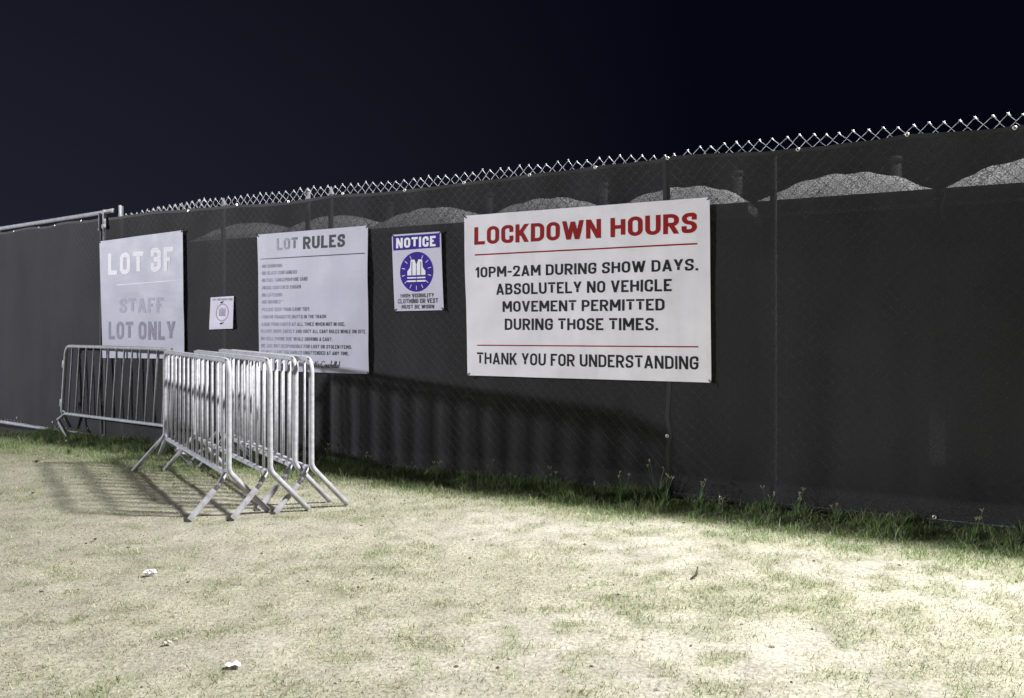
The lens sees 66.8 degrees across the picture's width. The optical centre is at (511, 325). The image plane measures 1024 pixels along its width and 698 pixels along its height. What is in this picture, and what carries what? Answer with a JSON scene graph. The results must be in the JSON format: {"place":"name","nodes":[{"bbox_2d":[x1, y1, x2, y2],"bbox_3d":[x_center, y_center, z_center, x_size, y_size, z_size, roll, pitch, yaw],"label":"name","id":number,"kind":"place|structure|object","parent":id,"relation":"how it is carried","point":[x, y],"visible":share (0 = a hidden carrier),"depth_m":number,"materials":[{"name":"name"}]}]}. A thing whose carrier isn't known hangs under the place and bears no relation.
{"place":"outdoors","nodes":[
{"label":"outdoors","id":0,"kind":"place"},
{"bbox_2d":[0,337,101,435],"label":"paved lot","id":1,"kind":"structure","parent":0,"point":[10,427],"depth_m":9.67,"materials":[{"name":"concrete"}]},
{"bbox_2d":[0,328,1023,697],"bbox_3d":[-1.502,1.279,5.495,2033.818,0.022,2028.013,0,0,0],"label":"ground","id":2,"kind":"structure","parent":0,"point":[536,658],"depth_m":3.58,"materials":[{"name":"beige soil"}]},
{"bbox_2d":[56,345,182,454],"bbox_3d":[-4.210,0.753,8.312,2.180,1.065,0.372,0,-3,34],"label":"crowd barricade","id":3,"kind":"object","parent":2,"relation":"on","point":[65,413],"visible":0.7,"depth_m":8.26,"materials":[{"name":"metal"}]},
{"bbox_2d":[142,569,156,575],"bbox_3d":[-1.847,1.257,3.954,0.063,0.039,0.036,0,0,-42],"label":"crumpled tissue","id":4,"kind":"object","parent":2,"relation":"on","point":[149,572],"visible":1,"depth_m":3.95,"materials":[{"name":"white paper"}]},
{"bbox_2d":[131,350,269,520],"bbox_3d":[-2.495,0.748,6.046,0.552,1.065,2.180,0,0,-35],"label":"crowd barricade","id":5,"kind":"object","parent":2,"relation":"on","point":[178,446],"visible":1,"depth_m":5.77,"materials":[{"name":"metal"}]},
{"bbox_2d":[225,661,240,666],"bbox_3d":[-1.041,1.266,2.901,0.058,0.010,0.042,0,0,-11],"label":"paper scrap","id":6,"kind":"object","parent":2,"relation":"on","point":[236,663],"visible":1,"depth_m":2.90,"materials":[{"name":"white paper"}]},
{"bbox_2d":[162,350,309,519],"bbox_3d":[-2.237,0.748,6.082,0.552,1.065,2.180,0,0,-35],"label":"crowd barricade","id":7,"kind":"object","parent":2,"relation":"on","point":[274,475],"visible":0.68,"depth_m":5.56,"materials":[{"name":"metal"}]},
{"bbox_2d":[187,349,331,509],"bbox_3d":[-2.134,0.748,6.346,0.552,1.065,2.180,0,0,-34],"label":"crowd barricade","id":8,"kind":"object","parent":2,"relation":"on","point":[299,469],"visible":0.7,"depth_m":5.70,"materials":[{"name":"metal"}]},
{"bbox_2d":[198,349,348,513],"bbox_3d":[-1.995,0.748,6.241,0.552,1.065,2.180,0,0,-35],"label":"crowd barricade","id":9,"kind":"object","parent":2,"relation":"on","point":[320,476],"visible":0.54,"depth_m":5.47,"materials":[{"name":"metal"}]},
{"bbox_2d":[324,443,333,465],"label":"weed plant","id":10,"kind":"object","parent":2,"relation":"on","point":[327,455],"visible":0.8,"depth_m":7.06,"materials":[{"name":"green plant"}]},
{"bbox_2d":[363,452,372,470],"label":"weed plant","id":11,"kind":"object","parent":2,"relation":"on","point":[366,468],"visible":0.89,"depth_m":6.79,"materials":[{"name":"green plant"}]},
{"bbox_2d":[432,461,442,480],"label":"weed plant","id":12,"kind":"object","parent":2,"relation":"on","point":[438,475],"visible":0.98,"depth_m":6.39,"materials":[{"name":"green plant"}]},
{"bbox_2d":[482,459,494,480],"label":"weed plant","id":13,"kind":"object","parent":2,"relation":"on","point":[490,479],"visible":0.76,"depth_m":6.28,"materials":[{"name":"green plant"}]},
{"bbox_2d":[0,463,1017,697],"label":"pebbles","id":14,"kind":"object","parent":2,"relation":"on","point":[657,688],"visible":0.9,"depth_m":3.65,"materials":[{"name":"stone"}]},
{"bbox_2d":[0,451,1023,697],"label":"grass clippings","id":15,"kind":"object","parent":2,"relation":"on","point":[454,609],"depth_m":3.53,"materials":[{"name":"green plant"}]},
{"bbox_2d":[547,466,559,493],"bbox_3d":[0.305,1.175,5.932,0.133,0.211,0.112,0,0,-10],"label":"weed plant","id":16,"kind":"object","parent":2,"relation":"on","point":[551,485],"visible":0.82,"depth_m":5.92,"materials":[{"name":"green plant"}]},
{"bbox_2d":[118,113,1023,216],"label":"chain link fence","id":17,"kind":"object","parent":2,"relation":"on","point":[307,192],"visible":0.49,"depth_m":6.50,"materials":[{"name":"silver metal"}]},
{"bbox_2d":[0,208,114,438],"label":"gate panel","id":18,"kind":"structure","parent":17,"relation":"attached to","point":[103,213],"depth_m":8.91,"materials":[{"name":"metal"}]},
{"bbox_2d":[0,218,100,433],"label":"privacy screen","id":19,"kind":"object","parent":18,"relation":"attached to","point":[50,296],"visible":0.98,"depth_m":9.29,"materials":[{"name":"black fabric"}]},
{"bbox_2d":[103,159,667,497],"bbox_3d":[-1.674,0.043,7.135,6.455,2.535,0.037,0,0,27],"label":"privacy screen","id":20,"kind":"object","parent":17,"relation":"attached to","point":[417,398],"visible":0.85,"depth_m":6.67,"materials":[{"name":"black fabric"}]},
{"bbox_2d":[99,229,183,358],"bbox_3d":[-3.987,-0.320,8.305,1.379,1.361,0.031,0,0,27],"label":"banner sign","id":21,"kind":"object","parent":20,"relation":"attached to","point":[141,282],"visible":0.94,"depth_m":8.28,"materials":[{"name":"white plastic"}]},
{"bbox_2d":[209,296,233,328],"bbox_3d":[-2.904,-0.126,7.752,0.330,0.332,0.034,0,0,27],"label":"paper notice","id":22,"kind":"object","parent":20,"relation":"attached to","point":[221,312],"visible":1,"depth_m":7.75,"materials":[{"name":"white paper"}]},
{"bbox_2d":[256,224,370,375],"bbox_3d":[-1.871,-0.227,7.205,1.386,1.361,0.036,0,0,27],"label":"banner sign","id":23,"kind":"object","parent":20,"relation":"attached to","point":[313,295],"visible":0.96,"depth_m":7.17,"materials":[{"name":"white plastic"}]},
{"bbox_2d":[391,230,444,312],"bbox_3d":[-0.815,-0.457,6.665,0.563,0.698,0.030,0,0,27],"label":"notice sign","id":24,"kind":"object","parent":20,"relation":"attached to","point":[417,273],"visible":1,"depth_m":6.66,"materials":[{"name":"printed plastic"}]},
{"bbox_2d":[462,195,713,384],"bbox_3d":[0.506,-0.247,5.959,2.078,1.359,0.028,0,0,27],"label":"banner sign","id":25,"kind":"object","parent":20,"relation":"attached to","point":[615,292],"visible":1,"depth_m":5.90,"materials":[{"name":"white plastic"}]},
{"bbox_2d":[662,125,1023,534],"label":"privacy screen","id":26,"kind":"object","parent":17,"relation":"attached to","point":[867,323],"visible":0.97,"depth_m":5.06,"materials":[{"name":"black fabric"}]},
{"bbox_2d":[591,481,601,498],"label":"weed plant","id":27,"kind":"object","parent":2,"relation":"on","point":[596,494],"visible":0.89,"depth_m":5.70,"materials":[{"name":"green plant"}]},
{"bbox_2d":[614,471,631,503],"bbox_3d":[0.806,1.158,5.589,0.152,0.244,0.145,0,0,-34],"label":"weed plant","id":28,"kind":"object","parent":2,"relation":"on","point":[622,495],"visible":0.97,"depth_m":5.58,"materials":[{"name":"green plant"}]},
{"bbox_2d":[644,459,667,499],"bbox_3d":[1.061,1.120,5.619,0.225,0.320,0.167,0,0,0],"label":"weed plant","id":29,"kind":"object","parent":2,"relation":"on","point":[654,484],"visible":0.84,"depth_m":5.62,"materials":[{"name":"green plant"}]},
{"bbox_2d":[654,473,673,505],"bbox_3d":[1.062,1.164,5.470,0.163,0.232,0.143,0,0,0],"label":"weed plant","id":30,"kind":"object","parent":2,"relation":"on","point":[664,499],"visible":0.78,"depth_m":5.46,"materials":[{"name":"green plant"}]},
{"bbox_2d":[689,478,706,508],"bbox_3d":[1.308,1.175,5.426,0.170,0.211,0.110,0,0,-37],"label":"weed plant","id":31,"kind":"object","parent":2,"relation":"on","point":[699,502],"visible":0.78,"depth_m":5.42,"materials":[{"name":"green plant"}]},
{"bbox_2d":[760,485,775,514],"bbox_3d":[1.727,1.180,5.236,0.104,0.200,0.124,0,0,-42],"label":"weed plant","id":32,"kind":"object","parent":2,"relation":"on","point":[768,507],"visible":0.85,"depth_m":5.23,"materials":[{"name":"green plant"}]},
{"bbox_2d":[788,487,806,514],"bbox_3d":[1.917,1.180,5.149,0.122,0.200,0.145,0,0,-37],"label":"weed plant","id":33,"kind":"object","parent":2,"relation":"on","point":[800,496],"visible":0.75,"depth_m":5.17,"materials":[{"name":"green plant"}]},
{"bbox_2d":[827,503,842,522],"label":"weed plant","id":34,"kind":"object","parent":2,"relation":"on","point":[832,517],"visible":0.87,"depth_m":5.03,"materials":[{"name":"green plant"}]},
{"bbox_2d":[965,508,983,540],"bbox_3d":[2.745,1.183,4.615,0.116,0.195,0.146,0,0,0],"label":"weed plant","id":35,"kind":"object","parent":2,"relation":"on","point":[974,532],"visible":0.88,"depth_m":4.60,"materials":[{"name":"green plant"}]},
{"bbox_2d":[0,424,1023,570],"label":"fence line grass","id":36,"kind":"structure","parent":0,"point":[643,497],"depth_m":5.66,"materials":[{"name":"green plant"}]},
{"bbox_2d":[0,0,1023,325],"label":"sky","id":37,"kind":"structure","parent":0,"point":[137,106],"materials":[{"name":"black"}]}
]}

